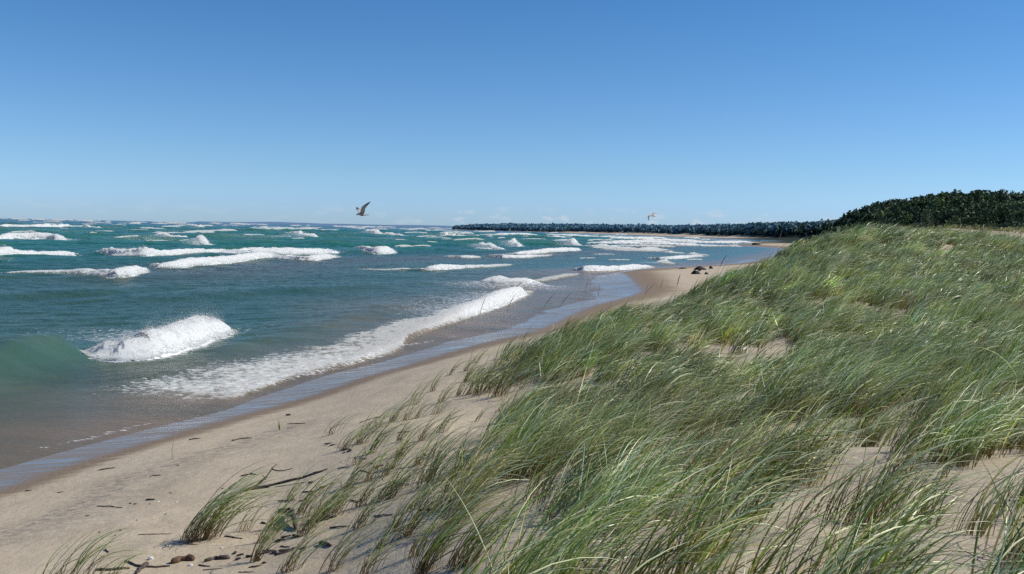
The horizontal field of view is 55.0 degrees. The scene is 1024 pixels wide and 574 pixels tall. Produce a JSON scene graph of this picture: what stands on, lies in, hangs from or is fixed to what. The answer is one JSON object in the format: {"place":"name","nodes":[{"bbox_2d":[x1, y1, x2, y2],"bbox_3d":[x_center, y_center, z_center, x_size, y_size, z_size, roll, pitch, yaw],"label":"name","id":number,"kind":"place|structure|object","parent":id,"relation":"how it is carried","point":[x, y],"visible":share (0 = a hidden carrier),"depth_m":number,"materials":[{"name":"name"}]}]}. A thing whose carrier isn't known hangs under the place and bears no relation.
{"place":"outdoors","nodes":[
{"label":"outdoors","id":0,"kind":"place"},
{"bbox_2d":[190,221,452,227],"bbox_3d":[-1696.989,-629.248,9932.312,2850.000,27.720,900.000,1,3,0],"label":"hills","id":1,"kind":"structure","parent":0,"point":[425,226],"depth_m":9659.18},
{"bbox_2d":[355,202,369,215],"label":"gull","id":2,"kind":"object","parent":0,"point":[361,211],"visible":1,"depth_m":43.81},
{"bbox_2d":[0,218,781,468],"bbox_3d":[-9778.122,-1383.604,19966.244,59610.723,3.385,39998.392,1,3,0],"label":"lake water","id":3,"kind":"structure","parent":0,"point":[60,391],"depth_m":56.18,"materials":[{"name":"liquid"}]},
{"bbox_2d":[0,232,65,239],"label":"breaking wave","id":4,"kind":"object","parent":3,"relation":"on","point":[32,235],"visible":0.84,"depth_m":212.01,"materials":[{"name":"liquid"}]},
{"bbox_2d":[0,246,77,254],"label":"breaking wave","id":5,"kind":"object","parent":3,"relation":"on","point":[6,250],"visible":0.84,"depth_m":117.46,"materials":[{"name":"liquid"}]},
{"bbox_2d":[0,223,98,227],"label":"breaking wave","id":6,"kind":"object","parent":3,"relation":"on","point":[41,225],"visible":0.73,"depth_m":509.02,"materials":[{"name":"liquid"}]},
{"bbox_2d":[1,265,150,276],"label":"breaking wave","id":7,"kind":"object","parent":3,"relation":"on","point":[124,270],"visible":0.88,"depth_m":76.87,"materials":[{"name":"liquid"}]},
{"bbox_2d":[90,232,186,236],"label":"breaking wave","id":8,"kind":"object","parent":3,"relation":"on","point":[160,233],"visible":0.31,"depth_m":280.58,"materials":[{"name":"liquid"}]},
{"bbox_2d":[80,306,241,360],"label":"breaking wave","id":9,"kind":"object","parent":3,"relation":"on","point":[182,334],"visible":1,"depth_m":32.51,"materials":[{"name":"liquid"}]},
{"bbox_2d":[182,230,213,232],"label":"whitecap","id":10,"kind":"object","parent":3,"relation":"on","point":[204,231],"visible":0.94,"depth_m":400.50,"materials":[{"name":"liquid"}]},
{"bbox_2d":[196,235,213,244],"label":"breaking wave","id":11,"kind":"object","parent":3,"relation":"on","point":[204,240],"visible":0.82,"depth_m":198.83,"materials":[{"name":"liquid"}]},
{"bbox_2d":[93,246,335,255],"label":"breaking wave","id":12,"kind":"object","parent":3,"relation":"on","point":[143,250],"visible":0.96,"depth_m":140.20,"materials":[{"name":"liquid"}]},
{"bbox_2d":[147,250,338,268],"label":"breaking wave","id":13,"kind":"object","parent":3,"relation":"on","point":[182,262],"visible":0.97,"depth_m":109.14,"materials":[{"name":"liquid"}]},
{"bbox_2d":[260,227,293,229],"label":"whitecap","id":14,"kind":"object","parent":3,"relation":"on","point":[276,228],"visible":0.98,"depth_m":631.88,"materials":[{"name":"liquid"}]},
{"bbox_2d":[294,231,316,236],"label":"breaking wave","id":15,"kind":"object","parent":3,"relation":"on","point":[307,234],"visible":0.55,"depth_m":360.17,"materials":[{"name":"liquid"}]},
{"bbox_2d":[130,286,533,401],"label":"breaking wave","id":16,"kind":"object","parent":3,"relation":"on","point":[382,343],"visible":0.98,"depth_m":33.51,"materials":[{"name":"liquid"}]},
{"bbox_2d":[354,245,393,253],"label":"breaking wave","id":17,"kind":"object","parent":3,"relation":"on","point":[381,249],"visible":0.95,"depth_m":166.30,"materials":[{"name":"liquid"}]},
{"bbox_2d":[366,229,411,235],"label":"breaking wave","id":18,"kind":"object","parent":3,"relation":"on","point":[378,231],"visible":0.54,"depth_m":505.95,"materials":[{"name":"liquid"}]},
{"bbox_2d":[370,264,515,270],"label":"breaking wave","id":19,"kind":"object","parent":3,"relation":"on","point":[436,267],"visible":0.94,"depth_m":105.58,"materials":[{"name":"liquid"}]},
{"bbox_2d":[445,255,479,257],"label":"breaking wave","id":20,"kind":"object","parent":3,"relation":"on","point":[468,256],"visible":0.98,"depth_m":144.50,"materials":[{"name":"liquid"}]},
{"bbox_2d":[479,242,503,248],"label":"breaking wave","id":21,"kind":"object","parent":3,"relation":"on","point":[490,244],"visible":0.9,"depth_m":223.77,"materials":[{"name":"liquid"}]},
{"bbox_2d":[483,275,539,282],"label":"breaking wave","id":22,"kind":"object","parent":3,"relation":"on","point":[499,278],"visible":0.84,"depth_m":76.64,"materials":[{"name":"liquid"}]},
{"bbox_2d":[497,233,537,234],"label":"whitecap","id":23,"kind":"object","parent":3,"relation":"on","point":[518,233],"visible":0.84,"depth_m":702.20,"materials":[{"name":"liquid"}]},
{"bbox_2d":[489,254,551,257],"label":"breaking wave","id":24,"kind":"object","parent":3,"relation":"on","point":[514,255],"visible":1,"depth_m":152.21,"materials":[{"name":"liquid"}]},
{"bbox_2d":[505,246,580,253],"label":"breaking wave","id":25,"kind":"object","parent":3,"relation":"on","point":[545,249],"visible":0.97,"depth_m":191.62,"materials":[{"name":"liquid"}]},
{"bbox_2d":[533,273,579,281],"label":"breaking wave","id":26,"kind":"object","parent":3,"relation":"on","point":[554,277],"visible":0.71,"depth_m":90.72,"materials":[{"name":"liquid"}]},
{"bbox_2d":[569,238,590,245],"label":"breaking wave","id":27,"kind":"object","parent":3,"relation":"on","point":[573,241],"visible":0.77,"depth_m":304.92,"materials":[{"name":"liquid"}]},
{"bbox_2d":[569,263,654,270],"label":"breaking wave","id":28,"kind":"object","parent":3,"relation":"on","point":[609,268],"visible":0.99,"depth_m":110.46,"materials":[{"name":"liquid"}]},
{"bbox_2d":[601,241,639,243],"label":"whitecap","id":29,"kind":"object","parent":3,"relation":"on","point":[626,242],"visible":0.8,"depth_m":356.24,"materials":[{"name":"liquid"}]},
{"bbox_2d":[588,244,668,250],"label":"breaking wave","id":30,"kind":"object","parent":3,"relation":"on","point":[612,247],"visible":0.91,"depth_m":232.37,"materials":[{"name":"liquid"}]},
{"bbox_2d":[611,236,653,238],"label":"whitecap","id":31,"kind":"object","parent":3,"relation":"on","point":[634,237],"visible":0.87,"depth_m":566.40,"materials":[{"name":"liquid"}]},
{"bbox_2d":[616,239,669,242],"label":"whitecap","id":32,"kind":"object","parent":3,"relation":"on","point":[652,241],"visible":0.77,"depth_m":398.73,"materials":[{"name":"liquid"}]},
{"bbox_2d":[628,244,675,246],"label":"whitecap","id":33,"kind":"object","parent":3,"relation":"on","point":[658,245],"visible":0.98,"depth_m":289.01,"materials":[{"name":"liquid"}]},
{"bbox_2d":[642,239,699,240],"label":"whitecap","id":34,"kind":"object","parent":3,"relation":"on","point":[670,239],"visible":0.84,"depth_m":515.78,"materials":[{"name":"liquid"}]},
{"bbox_2d":[650,242,694,243],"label":"whitecap","id":35,"kind":"object","parent":3,"relation":"on","point":[672,243],"visible":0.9,"depth_m":355.36,"materials":[{"name":"liquid"}]},
{"bbox_2d":[647,255,710,258],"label":"breaking wave","id":36,"kind":"object","parent":3,"relation":"on","point":[679,256],"visible":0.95,"depth_m":166.47,"materials":[{"name":"liquid"}]},
{"bbox_2d":[687,241,738,242],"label":"whitecap","id":37,"kind":"object","parent":3,"relation":"on","point":[712,242],"visible":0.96,"depth_m":439.87,"materials":[{"name":"liquid"}]},
{"bbox_2d":[0,217,1023,573],"bbox_3d":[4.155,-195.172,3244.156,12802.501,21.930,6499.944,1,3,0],"label":"beach ground","id":38,"kind":"structure","parent":0,"point":[42,515],"depth_m":14.16,"materials":[{"name":"sand"}]},
{"bbox_2d":[34,521,157,573],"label":"grass tuft","id":39,"kind":"object","parent":38,"relation":"on","point":[79,561],"visible":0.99,"depth_m":10.22,"materials":[{"name":"plant"}]},
{"bbox_2d":[95,567,129,570],"bbox_3d":[-4.241,2.993,10.425,0.381,0.056,0.059,2,3,6],"label":"driftwood stick","id":40,"kind":"object","parent":38,"relation":"on","point":[100,569],"visible":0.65,"depth_m":10.41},
{"bbox_2d":[73,542,154,573],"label":"grass tuft","id":41,"kind":"object","parent":38,"relation":"on","point":[121,562],"visible":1,"depth_m":9.90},
{"bbox_2d":[135,561,148,573],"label":"driftwood root","id":42,"kind":"object","parent":38,"relation":"on","point":[143,566],"visible":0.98,"depth_m":10.41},
{"bbox_2d":[124,560,169,567],"bbox_3d":[-3.953,2.977,10.537,0.646,0.065,0.136,3,4,24],"label":"driftwood stick","id":43,"kind":"object","parent":38,"relation":"on","point":[138,565],"visible":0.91,"depth_m":10.45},
{"bbox_2d":[171,554,194,563],"bbox_3d":[-3.568,2.947,10.644,0.257,0.086,0.119,-1,4,-28],"label":"driftwood chunk","id":44,"kind":"object","parent":38,"relation":"on","point":[178,559],"visible":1,"depth_m":10.64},
{"bbox_2d":[204,555,229,561],"bbox_3d":[-3.187,2.930,10.640,0.272,0.072,0.107,0,3,-13],"label":"driftwood chunk","id":45,"kind":"object","parent":38,"relation":"on","point":[221,557],"visible":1,"depth_m":10.62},
{"bbox_2d":[178,460,303,543],"bbox_3d":[-3.122,2.492,11.487,1.524,1.021,1.004,1,3,0],"label":"grass tuft","id":46,"kind":"object","parent":38,"relation":"on","point":[202,518],"visible":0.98,"depth_m":11.44,"materials":[{"name":"plant"}]},
{"bbox_2d":[198,466,289,539],"bbox_3d":[-3.100,2.533,11.487,0.913,0.922,0.934,-1,4,-38],"label":"grass tuft","id":47,"kind":"object","parent":38,"relation":"on","point":[222,522],"visible":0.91,"depth_m":11.53,"materials":[{"name":"plant"}]},
{"bbox_2d":[236,494,291,531],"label":"grass tuft","id":48,"kind":"object","parent":38,"relation":"on","point":[241,528],"visible":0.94,"depth_m":11.74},
{"bbox_2d":[219,464,327,500],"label":"driftwood branch","id":49,"kind":"object","parent":38,"relation":"on","point":[284,481],"visible":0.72,"depth_m":13.79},
{"bbox_2d":[257,498,309,543],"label":"grass tuft","id":50,"kind":"object","parent":38,"relation":"on","point":[276,522],"visible":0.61,"depth_m":11.15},
{"bbox_2d":[250,493,318,562],"bbox_3d":[-2.409,2.546,10.287,0.799,0.754,0.666,1,3,0],"label":"grass tuft","id":51,"kind":"object","parent":38,"relation":"on","point":[256,557],"visible":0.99,"depth_m":10.34,"materials":[{"name":"plant"}]},
{"bbox_2d":[283,510,297,529],"bbox_3d":[-2.654,2.798,11.868,0.090,0.146,0.960,0,4,-21],"label":"driftwood stub","id":52,"kind":"object","parent":38,"relation":"on","point":[294,521],"visible":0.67,"depth_m":11.69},
{"bbox_2d":[266,478,318,527],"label":"grass tuft","id":53,"kind":"object","parent":38,"relation":"on","point":[284,507],"visible":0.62,"depth_m":11.72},
{"bbox_2d":[286,462,329,501],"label":"grass tuft","id":54,"kind":"object","parent":38,"relation":"on","point":[288,496],"visible":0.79,"depth_m":12.95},
{"bbox_2d":[276,504,353,573],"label":"grass tuft","id":55,"kind":"object","parent":38,"relation":"on","point":[292,557],"visible":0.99,"depth_m":9.65,"materials":[{"name":"plant"}]},
{"bbox_2d":[291,472,349,513],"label":"grass tuft","id":56,"kind":"object","parent":38,"relation":"on","point":[301,504],"visible":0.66,"depth_m":12.24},
{"bbox_2d":[296,471,360,536],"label":"grass tuft","id":57,"kind":"object","parent":38,"relation":"on","point":[314,518],"visible":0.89,"depth_m":11.08,"materials":[{"name":"plant"}]},
{"bbox_2d":[298,462,359,517],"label":"grass tuft","id":58,"kind":"object","parent":38,"relation":"on","point":[316,497],"visible":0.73,"depth_m":11.95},
{"bbox_2d":[307,481,360,529],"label":"grass tuft","id":59,"kind":"object","parent":38,"relation":"on","point":[319,517],"visible":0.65,"depth_m":11.37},
{"bbox_2d":[325,413,361,435],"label":"grass tuft","id":60,"kind":"object","parent":38,"relation":"on","point":[332,433],"visible":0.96,"depth_m":17.36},
{"bbox_2d":[318,464,378,519],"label":"grass tuft","id":61,"kind":"object","parent":38,"relation":"on","point":[341,499],"visible":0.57,"depth_m":11.63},
{"bbox_2d":[331,476,374,512],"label":"grass tuft","id":62,"kind":"object","parent":38,"relation":"on","point":[351,491],"visible":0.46,"depth_m":11.87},
{"bbox_2d":[327,465,390,514],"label":"grass tuft","id":63,"kind":"object","parent":38,"relation":"on","point":[347,494],"visible":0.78,"depth_m":11.66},
{"bbox_2d":[336,417,383,451],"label":"grass tuft","id":64,"kind":"object","parent":38,"relation":"on","point":[349,440],"visible":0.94,"depth_m":15.46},
{"bbox_2d":[318,491,407,572],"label":"grass tuft","id":65,"kind":"object","parent":38,"relation":"on","point":[349,549],"visible":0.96,"depth_m":9.27,"materials":[{"name":"plant"}]},
{"bbox_2d":[346,438,386,464],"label":"grass tuft","id":66,"kind":"object","parent":38,"relation":"on","point":[361,457],"visible":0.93,"depth_m":14.11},
{"bbox_2d":[340,438,396,488],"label":"grass tuft","id":67,"kind":"object","parent":38,"relation":"on","point":[354,473],"visible":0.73,"depth_m":12.91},
{"bbox_2d":[351,452,404,507],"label":"grass tuft","id":68,"kind":"object","parent":38,"relation":"on","point":[364,495],"visible":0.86,"depth_m":11.82,"materials":[{"name":"plant"}]},
{"bbox_2d":[349,397,409,444],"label":"grass tuft","id":69,"kind":"object","parent":38,"relation":"on","point":[369,431],"visible":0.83,"depth_m":15.72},
{"bbox_2d":[347,468,421,530],"bbox_3d":[-1.345,2.260,10.504,0.825,0.732,0.391,1,3,1],"label":"grass tuft","id":70,"kind":"object","parent":38,"relation":"on","point":[369,510],"visible":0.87,"depth_m":10.56,"materials":[{"name":"plant"}]},
{"bbox_2d":[370,401,401,427],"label":"grass tuft","id":71,"kind":"object","parent":38,"relation":"on","point":[384,415],"visible":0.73,"depth_m":17.05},
{"bbox_2d":[363,410,411,454],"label":"grass tuft","id":72,"kind":"object","parent":38,"relation":"on","point":[376,439],"visible":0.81,"depth_m":14.53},
{"bbox_2d":[362,427,417,484],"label":"grass tuft","id":73,"kind":"object","parent":38,"relation":"on","point":[370,471],"visible":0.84,"depth_m":13.02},
{"bbox_2d":[356,504,424,573],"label":"grass tuft","id":74,"kind":"object","parent":38,"relation":"on","point":[366,563],"visible":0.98,"depth_m":8.54,"materials":[{"name":"plant"}]},
{"bbox_2d":[376,461,417,501],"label":"grass tuft","id":75,"kind":"object","parent":38,"relation":"on","point":[379,495],"visible":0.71,"depth_m":11.78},
{"bbox_2d":[381,436,416,476],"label":"grass tuft","id":76,"kind":"object","parent":38,"relation":"on","point":[391,465],"visible":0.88,"depth_m":13.05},
{"bbox_2d":[375,498,430,549],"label":"grass tuft","id":77,"kind":"object","parent":38,"relation":"on","point":[381,540],"visible":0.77,"depth_m":9.48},
{"bbox_2d":[389,389,426,421],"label":"grass tuft","id":78,"kind":"object","parent":38,"relation":"on","point":[398,411],"visible":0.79,"depth_m":17.66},
{"bbox_2d":[393,416,427,456],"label":"grass tuft","id":79,"kind":"object","parent":38,"relation":"on","point":[400,446],"visible":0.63,"depth_m":13.96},
{"bbox_2d":[383,444,445,500],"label":"grass tuft","id":80,"kind":"object","parent":38,"relation":"on","point":[395,484],"visible":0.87,"depth_m":11.74,"materials":[{"name":"plant"}]},
{"bbox_2d":[386,419,444,468],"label":"grass tuft","id":81,"kind":"object","parent":38,"relation":"on","point":[415,443],"visible":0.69,"depth_m":13.30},
{"bbox_2d":[399,459,431,488],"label":"grass tuft","id":82,"kind":"object","parent":38,"relation":"on","point":[412,477],"visible":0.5,"depth_m":12.19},
{"bbox_2d":[403,390,428,420],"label":"grass tuft","id":83,"kind":"object","parent":38,"relation":"on","point":[408,412],"visible":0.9,"depth_m":17.53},
{"bbox_2d":[388,462,449,533],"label":"grass tuft","id":84,"kind":"object","parent":38,"relation":"on","point":[406,510],"visible":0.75,"depth_m":9.82,"materials":[{"name":"plant"}]},
{"bbox_2d":[396,409,441,441],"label":"grass tuft","id":85,"kind":"object","parent":38,"relation":"on","point":[404,432],"visible":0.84,"depth_m":15.06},
{"bbox_2d":[407,373,447,404],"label":"grass tuft","id":86,"kind":"object","parent":38,"relation":"on","point":[421,392],"visible":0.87,"depth_m":19.32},
{"bbox_2d":[415,394,442,418],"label":"grass tuft","id":87,"kind":"object","parent":38,"relation":"on","point":[425,406],"visible":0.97,"depth_m":17.61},
{"bbox_2d":[390,460,475,538],"bbox_3d":[-0.694,2.069,9.499,0.992,0.758,0.397,0,4,-17],"label":"grass tuft","id":88,"kind":"object","parent":38,"relation":"on","point":[415,519],"visible":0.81,"depth_m":9.54,"materials":[{"name":"plant"}]},
{"bbox_2d":[408,458,461,509],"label":"grass tuft","id":89,"kind":"object","parent":38,"relation":"on","point":[422,496],"visible":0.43,"depth_m":10.48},
{"bbox_2d":[412,420,466,466],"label":"grass tuft","id":90,"kind":"object","parent":38,"relation":"on","point":[426,447],"visible":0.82,"depth_m":13.22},
{"bbox_2d":[417,405,467,440],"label":"grass tuft","id":91,"kind":"object","parent":38,"relation":"on","point":[427,426],"visible":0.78,"depth_m":14.88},
{"bbox_2d":[404,473,488,562],"bbox_3d":[-0.528,1.935,8.455,0.821,0.854,0.459,1,3,4],"label":"grass tuft","id":92,"kind":"object","parent":38,"relation":"on","point":[414,546],"visible":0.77,"depth_m":8.50,"materials":[{"name":"plant"}]},
{"bbox_2d":[431,387,466,413],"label":"grass tuft","id":93,"kind":"object","parent":38,"relation":"on","point":[444,402],"visible":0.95,"depth_m":17.73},
{"bbox_2d":[438,376,459,402],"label":"grass tuft","id":94,"kind":"object","parent":38,"relation":"on","point":[446,392],"visible":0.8,"depth_m":18.96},
{"bbox_2d":[423,422,478,456],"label":"grass tuft","id":95,"kind":"object","parent":38,"relation":"on","point":[448,434],"visible":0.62,"depth_m":13.47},
{"bbox_2d":[427,494,480,534],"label":"grass tuft","id":96,"kind":"object","parent":38,"relation":"on","point":[451,518],"visible":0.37,"depth_m":8.97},
{"bbox_2d":[436,397,477,432],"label":"grass tuft","id":97,"kind":"object","parent":38,"relation":"on","point":[445,424],"visible":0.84,"depth_m":15.37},
{"bbox_2d":[417,448,507,512],"bbox_3d":[-0.493,1.948,10.064,0.907,0.772,0.379,2,4,16],"label":"grass tuft","id":98,"kind":"object","parent":38,"relation":"on","point":[443,486],"visible":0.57,"depth_m":10.04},
{"bbox_2d":[455,368,482,396],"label":"grass tuft","id":99,"kind":"object","parent":38,"relation":"on","point":[458,392],"visible":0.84,"depth_m":19.71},
{"bbox_2d":[410,471,528,573],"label":"grass tuft","id":100,"kind":"object","parent":38,"relation":"on","point":[423,567],"visible":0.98,"depth_m":7.89,"materials":[{"name":"plant"}]},
{"bbox_2d":[465,367,492,394],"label":"grass tuft","id":101,"kind":"object","parent":38,"relation":"on","point":[475,384],"visible":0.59,"depth_m":19.58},
{"bbox_2d":[443,444,519,527],"bbox_3d":[-0.242,1.852,9.298,0.818,0.839,0.514,0,4,-20],"label":"grass tuft","id":102,"kind":"object","parent":38,"relation":"on","point":[471,496],"visible":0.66,"depth_m":9.28,"materials":[{"name":"plant"}]},
{"bbox_2d":[468,344,496,363],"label":"grass tuft","id":103,"kind":"object","parent":38,"relation":"on","point":[482,353],"visible":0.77,"depth_m":25.03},
{"bbox_2d":[445,469,555,573],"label":"grass tuft","id":104,"kind":"object","parent":38,"relation":"on","point":[470,539],"visible":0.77,"depth_m":7.67,"materials":[{"name":"plant"}]},
{"bbox_2d":[452,217,840,235],"bbox_3d":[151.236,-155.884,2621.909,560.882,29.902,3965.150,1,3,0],"label":"shore forest","id":105,"kind":"object","parent":38,"relation":"on","point":[789,227],"visible":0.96,"depth_m":1385.01,"materials":[{"name":"green plant"}]},
{"bbox_2d":[402,220,1023,573],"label":"beach grass","id":106,"kind":"structure","parent":38,"relation":"on","point":[869,367],"depth_m":12.15,"materials":[{"name":"plant"}]},
{"bbox_2d":[705,189,1023,235],"bbox_3d":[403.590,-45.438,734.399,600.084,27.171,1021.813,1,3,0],"label":"hill forest","id":107,"kind":"object","parent":38,"relation":"on","point":[954,206],"visible":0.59,"depth_m":405.41,"materials":[{"name":"green plant"}]},
{"bbox_2d":[920,209,934,228],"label":"forest tree","id":108,"kind":"object","parent":38,"relation":"on","point":[926,222],"visible":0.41,"depth_m":214.34,"materials":[{"name":"green plant"}]},
{"bbox_2d":[925,224,1023,236],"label":"dune ground cover","id":109,"kind":"object","parent":38,"relation":"on","point":[1012,229],"visible":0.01,"depth_m":111.03,"materials":[{"name":"green plant"}]},
{"bbox_2d":[974,191,980,205],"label":"forest tree","id":110,"kind":"object","parent":38,"relation":"on","point":[978,198],"visible":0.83,"depth_m":398.05,"materials":[{"name":"green plant"}]},
{"bbox_2d":[983,222,998,230],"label":"shrub","id":111,"kind":"object","parent":38,"relation":"on","point":[992,225],"visible":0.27,"depth_m":228.93,"materials":[{"name":"green plant"}]},
{"bbox_2d":[995,189,1009,203],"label":"forest tree","id":112,"kind":"object","parent":38,"relation":"on","point":[1002,193],"visible":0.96,"depth_m":392.45,"materials":[{"name":"green plant"}]},
{"bbox_2d":[0,0,1023,225],"label":"sky","id":113,"kind":"structure","parent":0,"point":[423,112],"materials":[{"name":"blue"}]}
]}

